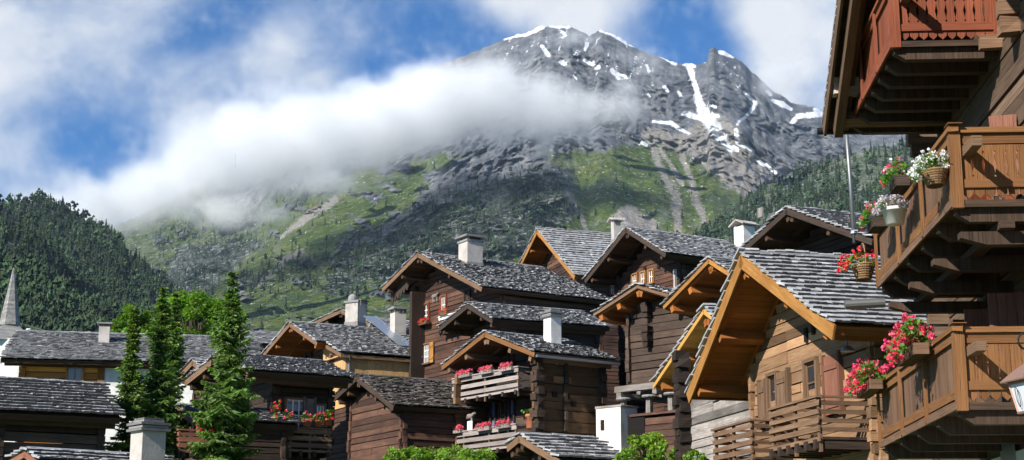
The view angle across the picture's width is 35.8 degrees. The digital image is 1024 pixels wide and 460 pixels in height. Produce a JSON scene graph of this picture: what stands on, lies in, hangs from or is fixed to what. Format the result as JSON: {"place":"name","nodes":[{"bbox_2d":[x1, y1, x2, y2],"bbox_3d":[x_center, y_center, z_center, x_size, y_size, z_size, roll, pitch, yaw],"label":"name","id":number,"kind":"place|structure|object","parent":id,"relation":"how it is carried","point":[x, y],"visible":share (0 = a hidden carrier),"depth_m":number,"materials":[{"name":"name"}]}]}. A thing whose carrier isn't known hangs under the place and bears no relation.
{"place":"outdoors","nodes":[
{"label":"outdoors","id":0,"kind":"place"},
{"bbox_2d":[0,208,60,276],"bbox_3d":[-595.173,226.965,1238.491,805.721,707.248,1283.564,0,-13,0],"label":"wooded hill","id":1,"kind":"structure","parent":0,"point":[10,242],"depth_m":1498.68,"materials":[{"name":"green plant"}]},
{"bbox_2d":[4,199,155,298],"bbox_3d":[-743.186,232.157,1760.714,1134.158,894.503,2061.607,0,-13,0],"label":"wooded hill","id":2,"kind":"structure","parent":0,"point":[62,220],"depth_m":2129.62,"materials":[{"name":"green plant"}]},
{"bbox_2d":[0,188,185,309],"bbox_3d":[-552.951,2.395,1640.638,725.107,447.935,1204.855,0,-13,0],"label":"hillside forest","id":3,"kind":"object","parent":2,"relation":"on","point":[113,282],"visible":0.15,"depth_m":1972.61,"materials":[{"name":"green plant"}]},
{"bbox_2d":[240,330,278,397],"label":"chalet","id":4,"kind":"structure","parent":0,"point":[267,337],"depth_m":112.23,"materials":[{"name":"grey stone"}]},
{"bbox_2d":[0,0,835,225],"label":"sky","id":5,"kind":"structure","parent":0,"point":[116,109],"materials":[{"name":"blue"}]},
{"bbox_2d":[109,25,905,331],"bbox_3d":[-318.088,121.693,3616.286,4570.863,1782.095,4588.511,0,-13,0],"label":"mountain","id":6,"kind":"structure","parent":0,"point":[717,131],"depth_m":3671.58,"materials":[{"name":"green plant"}]},
{"bbox_2d":[154,161,691,329],"bbox_3d":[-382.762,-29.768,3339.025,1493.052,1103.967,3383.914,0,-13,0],"label":"mountain scrub","id":7,"kind":"object","parent":6,"relation":"on","point":[422,246],"visible":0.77,"depth_m":2851.88,"materials":[{"name":"green plant"}]},
{"bbox_2d":[697,145,912,241],"bbox_3d":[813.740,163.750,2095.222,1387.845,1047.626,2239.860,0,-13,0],"label":"wooded ridge","id":8,"kind":"structure","parent":0,"point":[863,177],"depth_m":2435.41,"materials":[{"name":"green plant"}]},
{"bbox_2d":[691,136,913,244],"bbox_3d":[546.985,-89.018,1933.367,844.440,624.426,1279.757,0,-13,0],"label":"ridge forest","id":9,"kind":"object","parent":8,"relation":"on","point":[826,192],"visible":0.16,"depth_m":2367.90,"materials":[{"name":"green plant"}]},
{"bbox_3d":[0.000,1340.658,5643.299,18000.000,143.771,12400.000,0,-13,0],"label":"ground","id":10,"kind":"structure","parent":0,"visible":0},
{"bbox_2d":[0,249,22,441],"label":"church steeple","id":11,"kind":"object","parent":10,"relation":"on","point":[10,322],"visible":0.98,"depth_m":171.29,"materials":[{"name":"white paint"}]},
{"bbox_2d":[0,376,125,459],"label":"hay barn","id":12,"kind":"structure","parent":10,"relation":"on","point":[70,414],"depth_m":52.79,"materials":[{"name":"dark weathered wood"},{"name":"grey stone slabs"}]},
{"bbox_2d":[5,417,174,459],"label":"shed","id":13,"kind":"structure","parent":10,"relation":"on","point":[148,439],"depth_m":44.58,"materials":[{"name":"grey stone slabs"},{"name":"wood"},{"name":"grey plaster"}]},
{"bbox_2d":[105,306,150,451],"bbox_3d":[-13.736,6.482,56.906,2.110,7.922,2.250,0,-13,0],"label":"spruce tree","id":14,"kind":"object","parent":10,"relation":"on","point":[130,402],"visible":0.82,"depth_m":56.99,"materials":[{"name":"green plant"}]},
{"bbox_2d":[0,322,263,451],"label":"chalet","id":15,"kind":"object","parent":10,"relation":"on","point":[82,356],"visible":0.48,"depth_m":81.02,"materials":[{"name":"dark wood"},{"name":"grey stone slabs"},{"name":"white plaster"}]},
{"bbox_2d":[65,367,84,380],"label":"window","id":16,"kind":"structure","parent":15,"relation":"in","point":[72,373],"depth_m":80.33,"materials":[{"name":"blue glass"}]},
{"bbox_2d":[110,304,153,332],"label":"broadleaf tree","id":17,"kind":"object","parent":10,"relation":"on","point":[120,322],"visible":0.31,"depth_m":99.50,"materials":[{"name":"green plant"}]},
{"bbox_2d":[134,283,187,458],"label":"spruce tree","id":18,"kind":"object","parent":10,"relation":"on","point":[163,394],"visible":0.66,"depth_m":58.08,"materials":[{"name":"green plant"}]},
{"bbox_2d":[164,285,188,459],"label":"spruce tree","id":19,"kind":"object","parent":10,"relation":"on","point":[175,360],"visible":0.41,"depth_m":61.42,"materials":[{"name":"green plant"}]},
{"bbox_2d":[155,294,199,329],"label":"broadleaf tree","id":20,"kind":"object","parent":10,"relation":"on","point":[168,297],"visible":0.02,"depth_m":108.58,"materials":[{"name":"green plant"}]},
{"bbox_2d":[156,288,222,334],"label":"broadleaf tree","id":21,"kind":"object","parent":10,"relation":"on","point":[193,300],"visible":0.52,"depth_m":101.97,"materials":[{"name":"green plant"}]},
{"bbox_2d":[178,357,206,401],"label":"shed","id":22,"kind":"structure","parent":10,"relation":"on","point":[192,363],"depth_m":74.72,"materials":[{"name":"grey stone"}]},
{"bbox_2d":[184,296,247,333],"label":"broadleaf tree","id":23,"kind":"object","parent":10,"relation":"on","point":[211,297],"visible":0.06,"depth_m":105.31,"materials":[{"name":"green plant"}]},
{"bbox_2d":[184,269,264,459],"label":"spruce tree","id":24,"kind":"object","parent":10,"relation":"on","point":[227,415],"visible":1,"depth_m":55.76,"materials":[{"name":"green plant"}]},
{"bbox_2d":[173,403,304,459],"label":"shed","id":25,"kind":"structure","parent":10,"relation":"on","point":[279,431],"depth_m":59.48,"materials":[{"name":"dark brown wood"},{"name":"grey stone slabs"}]},
{"bbox_2d":[196,426,211,431],"bbox_3d":[-11.170,7.051,57.607,0.703,0.712,0.561,7,-14,-27],"label":"flower box","id":26,"kind":"object","parent":25,"relation":"on","point":[199,429],"visible":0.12,"depth_m":57.44,"materials":[{"name":"green wood"}]},
{"bbox_2d":[270,399,280,422],"bbox_3d":[-8.932,6.853,60.026,0.398,0.959,0.404,-9,-16,35],"label":"flower pot","id":27,"kind":"object","parent":25,"relation":"on","point":[276,414],"visible":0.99,"depth_m":60.00,"materials":[{"name":"ceramic"}]},
{"bbox_2d":[183,351,358,459],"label":"chalet","id":28,"kind":"object","parent":10,"relation":"on","point":[298,387],"visible":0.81,"depth_m":61.60,"materials":[{"name":"brown wood"}]},
{"bbox_2d":[282,409,294,422],"bbox_3d":[-8.517,7.114,60.234,0.559,0.645,0.475,8,-15,-31],"label":"flower pot","id":29,"kind":"object","parent":28,"relation":"on","point":[288,414],"visible":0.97,"depth_m":60.23,"materials":[{"name":"ceramic"}]},
{"bbox_2d":[284,397,307,428],"bbox_3d":[-8.361,7.171,61.457,1.060,1.360,0.220,8,-15,-31],"label":"window","id":30,"kind":"structure","parent":28,"relation":"in","point":[290,407],"depth_m":61.53,"materials":[{"name":"grey glass"}]},
{"bbox_2d":[289,449,319,459],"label":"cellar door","id":31,"kind":"structure","parent":28,"relation":"in","point":[300,457],"depth_m":61.25,"materials":[{"name":"brown wood"}]},
{"bbox_2d":[300,410,314,426],"bbox_3d":[-7.844,7.202,60.654,0.533,0.614,0.443,8,-15,-31],"label":"flower pot","id":32,"kind":"object","parent":28,"relation":"on","point":[308,420],"visible":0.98,"depth_m":60.58,"materials":[{"name":"ceramic"}]},
{"bbox_2d":[312,411,323,426],"bbox_3d":[-7.429,7.258,60.946,0.453,0.619,0.399,8,-15,-31],"label":"flower pot","id":33,"kind":"object","parent":28,"relation":"on","point":[319,421],"visible":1,"depth_m":60.84,"materials":[{"name":"ceramic"}]},
{"bbox_2d":[311,403,327,426],"bbox_3d":[-7.531,7.232,61.975,0.680,0.910,0.220,8,-15,-31],"label":"window","id":34,"kind":"structure","parent":28,"relation":"in","point":[320,407],"depth_m":62.06,"materials":[{"name":"grey glass"}]},
{"bbox_2d":[322,409,334,425],"bbox_3d":[-7.090,7.214,61.151,0.474,0.635,0.444,8,-15,-31],"label":"flower pot","id":35,"kind":"object","parent":28,"relation":"on","point":[328,421],"visible":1,"depth_m":61.07,"materials":[{"name":"ceramic"}]},
{"bbox_2d":[310,294,369,326],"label":"chalet","id":36,"kind":"object","parent":10,"relation":"on","point":[353,312],"visible":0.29,"depth_m":102.13,"materials":[{"name":"white paint"}]},
{"bbox_2d":[261,321,423,459],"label":"chalet","id":37,"kind":"object","parent":10,"relation":"on","point":[364,350],"visible":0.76,"depth_m":90.76,"materials":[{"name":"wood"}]},
{"bbox_2d":[304,351,311,358],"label":"window","id":38,"kind":"structure","parent":37,"relation":"in","point":[307,355],"depth_m":96.98,"materials":[{"name":"black glass"}]},
{"bbox_2d":[329,353,333,363],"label":"window","id":39,"kind":"structure","parent":37,"relation":"in","point":[331,355],"depth_m":88.75,"materials":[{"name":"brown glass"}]},
{"bbox_2d":[363,306,408,358],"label":"chalet","id":40,"kind":"object","parent":10,"relation":"on","point":[394,327],"visible":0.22,"depth_m":93.59,"materials":[{"name":"grey stone"}]},
{"bbox_2d":[382,447,406,459],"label":"shrub","id":41,"kind":"object","parent":10,"relation":"on","point":[393,454],"visible":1,"depth_m":51.53,"materials":[{"name":"green plant"}]},
{"bbox_2d":[335,373,487,459],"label":"hay barn","id":42,"kind":"structure","parent":10,"relation":"on","point":[395,412],"depth_m":71.74,"materials":[{"name":"brown wood"}]},
{"bbox_2d":[396,445,433,459],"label":"shrub","id":43,"kind":"object","parent":10,"relation":"on","point":[416,453],"visible":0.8,"depth_m":53.39,"materials":[{"name":"green plant"}]},
{"bbox_2d":[424,443,463,459],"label":"shrub","id":44,"kind":"object","parent":10,"relation":"on","point":[445,453],"visible":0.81,"depth_m":53.53,"materials":[{"name":"green plant"}]},
{"bbox_2d":[450,448,498,459],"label":"shrub","id":45,"kind":"object","parent":10,"relation":"on","point":[472,454],"visible":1,"depth_m":52.16,"materials":[{"name":"green plant"}]},
{"bbox_2d":[380,233,610,383],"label":"chalet","id":46,"kind":"object","parent":10,"relation":"on","point":[431,284],"visible":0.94,"depth_m":87.55,"materials":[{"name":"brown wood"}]},
{"bbox_2d":[417,318,428,325],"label":"flower box","id":47,"kind":"object","parent":46,"relation":"attached to","point":[423,321],"visible":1,"depth_m":88.77,"materials":[{"name":"red plant"}]},
{"bbox_2d":[424,302,430,321],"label":"window","id":48,"kind":"structure","parent":46,"relation":"in","point":[427,315],"depth_m":89.17,"materials":[{"name":"red wood"}]},
{"bbox_2d":[422,341,433,364],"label":"window","id":49,"kind":"structure","parent":46,"relation":"in","point":[430,351],"depth_m":88.38,"materials":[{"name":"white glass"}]},
{"bbox_2d":[438,294,447,314],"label":"window","id":50,"kind":"structure","parent":46,"relation":"in","point":[445,295],"depth_m":87.80,"materials":[{"name":"white wood"}]},
{"bbox_2d":[438,308,449,315],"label":"flower box","id":51,"kind":"object","parent":46,"relation":"on","point":[445,311],"visible":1,"depth_m":86.53,"materials":[{"name":"red plant"}]},
{"bbox_2d":[463,288,471,304],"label":"window","id":52,"kind":"structure","parent":46,"relation":"in","point":[464,291],"depth_m":85.74,"materials":[{"name":"black glass"}]},
{"bbox_2d":[436,301,615,442],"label":"chalet","id":53,"kind":"object","parent":10,"relation":"on","point":[471,319],"visible":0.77,"depth_m":78.56,"materials":[{"name":"grey stone"}]},
{"bbox_2d":[440,308,623,459],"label":"chalet","id":54,"kind":"object","parent":10,"relation":"on","point":[555,381],"visible":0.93,"depth_m":68.79,"materials":[{"name":"brown wood"}]},
{"bbox_2d":[446,424,463,434],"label":"flower box","id":55,"kind":"object","parent":54,"relation":"attached to","point":[457,429],"visible":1,"depth_m":70.83,"materials":[{"name":"pink plant"}]},
{"bbox_2d":[455,368,472,377],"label":"flower box","id":56,"kind":"object","parent":54,"relation":"on","point":[466,373],"visible":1,"depth_m":71.31,"materials":[{"name":"pink plant"}]},
{"bbox_2d":[466,412,475,437],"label":"driftwood ornament","id":57,"kind":"object","parent":54,"relation":"attached to","point":[470,423],"visible":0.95,"depth_m":70.94,"materials":[{"name":"grey wood"}]},
{"bbox_2d":[475,421,491,431],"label":"flower box","id":58,"kind":"object","parent":54,"relation":"on","point":[485,426],"visible":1,"depth_m":69.11,"materials":[{"name":"pink plant"}]},
{"bbox_2d":[477,365,494,374],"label":"flower box","id":59,"kind":"object","parent":54,"relation":"on","point":[486,369],"visible":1,"depth_m":69.88,"materials":[{"name":"pink plant"}]},
{"bbox_2d":[489,402,496,425],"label":"window","id":60,"kind":"structure","parent":54,"relation":"in","point":[492,405],"depth_m":71.59,"materials":[{"name":"blue glass"}]},
{"bbox_2d":[498,400,507,431],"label":"window","id":61,"kind":"structure","parent":54,"relation":"in","point":[502,407],"depth_m":71.02,"materials":[{"name":"black glass"}]},
{"bbox_2d":[494,418,512,428],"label":"flower box","id":62,"kind":"object","parent":54,"relation":"on","point":[501,424],"visible":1,"depth_m":67.93,"materials":[{"name":"pink plant"}]},
{"bbox_2d":[498,361,513,371],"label":"flower box","id":63,"kind":"object","parent":54,"relation":"on","point":[506,366],"visible":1,"depth_m":68.64,"materials":[{"name":"pink plant"}]},
{"bbox_2d":[507,349,515,365],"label":"window","id":64,"kind":"structure","parent":54,"relation":"in","point":[513,355],"depth_m":70.76,"materials":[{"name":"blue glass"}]},
{"bbox_2d":[508,398,515,429],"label":"window","id":65,"kind":"structure","parent":54,"relation":"in","point":[511,404],"depth_m":70.39,"materials":[{"name":"blue glass"}]},
{"bbox_2d":[521,408,531,429],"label":"planter pot","id":66,"kind":"object","parent":54,"relation":"on","point":[528,424],"visible":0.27,"depth_m":67.50,"materials":[{"name":"ceramic"}]},
{"bbox_2d":[503,432,619,459],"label":"shed","id":67,"kind":"structure","parent":10,"relation":"on","point":[540,446],"depth_m":57.22,"materials":[{"name":"grey stone"}]},
{"bbox_2d":[518,217,623,405],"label":"chalet","id":68,"kind":"object","parent":10,"relation":"on","point":[574,255],"visible":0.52,"depth_m":112.69,"materials":[{"name":"grey stone"}]},
{"bbox_2d":[612,453,643,459],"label":"shrub","id":69,"kind":"object","parent":10,"relation":"on","point":[618,456],"visible":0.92,"depth_m":49.36,"materials":[{"name":"green plant"}]},
{"bbox_2d":[590,282,694,458],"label":"granary","id":70,"kind":"structure","parent":10,"relation":"on","point":[654,331],"depth_m":67.20,"materials":[{"name":"brown wood"}]},
{"bbox_2d":[620,432,668,459],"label":"shrub","id":71,"kind":"object","parent":10,"relation":"on","point":[642,443],"visible":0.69,"depth_m":49.50,"materials":[{"name":"green plant"}]},
{"bbox_2d":[644,442,674,459],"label":"shrub","id":72,"kind":"object","parent":10,"relation":"on","point":[655,453],"visible":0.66,"depth_m":47.34,"materials":[{"name":"green plant"}]},
{"bbox_2d":[582,219,759,413],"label":"chalet","id":73,"kind":"object","parent":10,"relation":"on","point":[630,255],"visible":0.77,"depth_m":89.12,"materials":[{"name":"grey stone"}]},
{"bbox_2d":[608,279,616,296],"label":"window","id":74,"kind":"structure","parent":73,"relation":"in","point":[612,288],"depth_m":91.50,"materials":[{"name":"blue wood"}]},
{"bbox_2d":[631,272,638,283],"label":"window","id":75,"kind":"structure","parent":73,"relation":"in","point":[636,280],"depth_m":89.82,"materials":[{"name":"white glass"}]},
{"bbox_2d":[639,270,646,282],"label":"window","id":76,"kind":"structure","parent":73,"relation":"in","point":[644,275],"depth_m":89.16,"materials":[{"name":"white glass"}]},
{"bbox_2d":[646,268,654,283],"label":"window","id":77,"kind":"structure","parent":73,"relation":"in","point":[652,269],"depth_m":88.51,"materials":[{"name":"orange glass"}]},
{"bbox_2d":[659,255,732,314],"bbox_3d":[9.270,5.928,57.538,5.456,9.639,5.793,7,-14,-27],"label":"chalet","id":78,"kind":"object","parent":10,"relation":"on","point":[697,288],"visible":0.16,"depth_m":58.49,"materials":[{"name":"brown wood"}]},
{"bbox_2d":[682,449,709,459],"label":"shrub","id":79,"kind":"object","parent":10,"relation":"on","point":[697,455],"visible":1,"depth_m":41.58,"materials":[{"name":"green plant"}]},
{"bbox_2d":[649,303,750,459],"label":"hay barn","id":80,"kind":"structure","parent":10,"relation":"on","point":[695,422],"depth_m":51.08,"materials":[{"name":"brown wood"}]},
{"bbox_2d":[737,205,879,255],"bbox_3d":[14.737,5.022,63.036,7.506,12.832,9.341,6,-14,-23],"label":"chalet","id":81,"kind":"object","parent":10,"relation":"on","point":[809,229],"visible":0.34,"depth_m":64.05,"materials":[{"name":"brown wood"}]},
{"bbox_2d":[845,135,856,242],"bbox_3d":[12.949,-2.039,59.941,0.706,5.204,0.700,0,-13,0],"label":"antenna pole","id":82,"kind":"object","parent":81,"relation":"on","point":[852,232],"visible":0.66,"depth_m":59.72,"materials":[{"name":"metal"}]},
{"bbox_2d":[684,247,942,459],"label":"chalet","id":83,"kind":"object","parent":10,"relation":"on","point":[788,340],"visible":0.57,"depth_m":37.99,"materials":[{"name":"brown wood"}]},
{"bbox_2d":[763,371,777,421],"bbox_3d":[6.561,4.191,39.991,0.220,1.210,0.780,3,-13,-13],"label":"window","id":84,"kind":"structure","parent":83,"relation":"in","point":[770,383],"depth_m":40.21,"materials":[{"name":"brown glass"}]},
{"bbox_2d":[801,356,821,408],"bbox_3d":[7.101,3.625,37.728,0.220,1.160,0.900,3,-13,-13],"label":"window","id":85,"kind":"structure","parent":83,"relation":"in","point":[811,377],"depth_m":37.85,"materials":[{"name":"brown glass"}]},
{"bbox_2d":[817,0,1023,459],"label":"chalet","id":86,"kind":"object","parent":10,"relation":"on","point":[938,76],"visible":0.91,"depth_m":25.85,"materials":[{"name":"timber"},{"name":"white plaster"},{"name":"stone"}]},
{"bbox_2d":[836,243,874,281],"bbox_3d":[6.206,0.563,28.503,0.736,0.676,0.786,-1,-13,3],"label":"flower basket","id":87,"kind":"object","parent":86,"relation":"hanging from","point":[863,271],"visible":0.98,"depth_m":28.30,"materials":[{"name":"wicker"}]},
{"bbox_2d":[843,358,887,398],"bbox_3d":[6.202,2.600,27.907,0.653,0.647,1.541,-1,-13,3],"label":"flower box","id":88,"kind":"object","parent":86,"relation":"attached to","point":[859,376],"visible":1,"depth_m":27.46,"materials":[{"name":"pink plant"}]},
{"bbox_2d":[858,201,886,233],"bbox_3d":[6.057,-0.238,26.631,0.501,0.495,0.614,-1,-13,3],"label":"flower box","id":89,"kind":"object","parent":86,"relation":"attached to","point":[876,224],"visible":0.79,"depth_m":26.52,"materials":[{"name":"brown plant"}]},
{"bbox_2d":[872,194,909,225],"bbox_3d":[5.987,-0.321,25.134,0.555,0.481,0.526,-1,-13,3],"label":"flower pot","id":90,"kind":"object","parent":86,"relation":"hanging from","point":[895,214],"visible":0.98,"depth_m":25.00,"materials":[{"name":"white paint"}]},
{"bbox_2d":[879,157,910,194],"bbox_3d":[5.905,-0.864,24.443,0.505,0.506,0.613,-1,-13,3],"label":"flower box","id":91,"kind":"object","parent":86,"relation":"attached to","point":[900,182],"visible":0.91,"depth_m":24.29,"materials":[{"name":"green plant"}]},
{"bbox_2d":[881,312,934,369],"bbox_3d":[5.991,1.677,23.980,0.663,0.793,1.475,-1,-13,3],"label":"flower box","id":92,"kind":"object","parent":86,"relation":"attached to","point":[903,337],"visible":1,"depth_m":23.61,"materials":[{"name":"pink plant"}]},
{"bbox_2d":[906,147,950,188],"bbox_3d":[5.880,-0.865,22.343,0.600,0.507,0.695,-1,-13,3],"label":"flower basket","id":93,"kind":"object","parent":86,"relation":"attached to","point":[936,177],"visible":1,"depth_m":22.18,"materials":[{"name":"wicker"}]},
{"bbox_2d":[983,152,1014,199],"bbox_3d":[8.026,-0.881,26.232,0.180,1.430,1.340,-1,-13,3],"label":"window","id":94,"kind":"structure","parent":86,"relation":"in","point":[1008,196],"depth_m":26.38,"materials":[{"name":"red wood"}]},
{"bbox_2d":[1000,332,1023,413],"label":"street lantern","id":95,"kind":"object","parent":86,"relation":"attached to","point":[1014,380],"visible":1,"depth_m":16.03,"materials":[{"name":"white glass"}]},
{"bbox_3d":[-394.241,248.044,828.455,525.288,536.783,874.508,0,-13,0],"label":"wooded hill","id":96,"kind":"structure","parent":0,"visible":0},
{"bbox_2d":[0,245,160,331],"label":"hillside forest","id":97,"kind":"object","parent":96,"relation":"on","point":[48,302],"visible":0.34,"depth_m":909.87,"materials":[{"name":"green plant"}]}
]}

